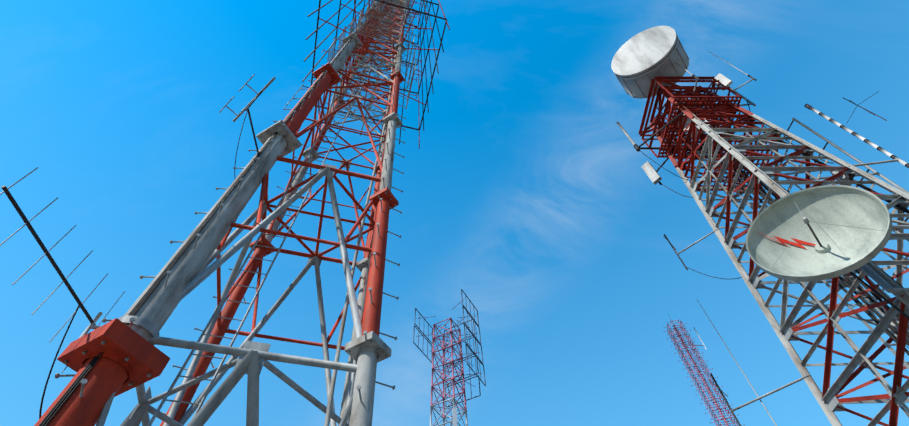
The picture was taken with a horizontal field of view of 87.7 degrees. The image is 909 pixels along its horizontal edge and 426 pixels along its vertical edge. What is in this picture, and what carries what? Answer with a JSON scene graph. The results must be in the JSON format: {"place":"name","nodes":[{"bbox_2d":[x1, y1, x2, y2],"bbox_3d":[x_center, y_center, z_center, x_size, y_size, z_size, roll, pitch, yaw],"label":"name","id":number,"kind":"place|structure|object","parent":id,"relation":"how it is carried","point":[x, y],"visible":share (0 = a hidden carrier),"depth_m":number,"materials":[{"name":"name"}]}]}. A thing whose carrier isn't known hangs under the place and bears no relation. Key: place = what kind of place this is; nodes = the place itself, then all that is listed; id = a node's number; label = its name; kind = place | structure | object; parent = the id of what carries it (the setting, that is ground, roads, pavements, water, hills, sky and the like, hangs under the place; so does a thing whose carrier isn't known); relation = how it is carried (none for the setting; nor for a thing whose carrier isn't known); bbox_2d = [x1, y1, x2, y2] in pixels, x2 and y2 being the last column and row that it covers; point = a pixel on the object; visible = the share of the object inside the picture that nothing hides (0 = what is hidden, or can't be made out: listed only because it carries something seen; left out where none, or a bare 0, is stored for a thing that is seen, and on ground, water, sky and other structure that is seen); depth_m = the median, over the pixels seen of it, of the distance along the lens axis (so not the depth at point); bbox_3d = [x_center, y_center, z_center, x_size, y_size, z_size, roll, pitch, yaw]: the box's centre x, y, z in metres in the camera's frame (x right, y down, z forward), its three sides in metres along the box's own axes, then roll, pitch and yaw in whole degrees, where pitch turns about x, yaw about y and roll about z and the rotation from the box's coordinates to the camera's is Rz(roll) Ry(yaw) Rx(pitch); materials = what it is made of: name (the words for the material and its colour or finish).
{"place":"outdoors","nodes":[
{"label":"outdoors","id":0,"kind":"place"},
{"bbox_2d":[413,289,485,425],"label":"tower","id":1,"kind":"structure","parent":0,"point":[454,418],"depth_m":39.27,"materials":[{"name":"metal"}]},
{"bbox_2d":[0,0,908,425],"label":"sky","id":2,"kind":"structure","parent":0,"point":[524,193],"materials":[{"name":"blue"}]},
{"label":"ground","id":3,"kind":"structure","parent":0,"visible":0},
{"bbox_3d":[0.444,7.470,3.192,44.000,0.120,44.000,-4,-55,0],"label":"pad","id":4,"kind":"object","parent":3,"relation":"on","visible":0},
{"bbox_2d":[34,0,412,425],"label":"tower","id":5,"kind":"structure","parent":4,"relation":"on","point":[132,356],"depth_m":7.27,"materials":[{"name":"metal"}]},
{"bbox_2d":[0,0,449,425],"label":"tower accessories","id":6,"kind":"object","parent":5,"relation":"attached to","point":[151,327],"visible":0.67,"depth_m":8.66,"materials":[{"name":"red metal"}]},
{"bbox_2d":[664,315,744,425],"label":"red mast","id":7,"kind":"object","parent":4,"relation":"on","point":[676,342],"visible":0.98,"depth_m":27.87,"materials":[{"name":"red metal"}]},
{"bbox_2d":[611,26,908,425],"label":"tower","id":8,"kind":"structure","parent":4,"relation":"on","point":[827,231],"depth_m":7.97,"materials":[{"name":"white metal"}]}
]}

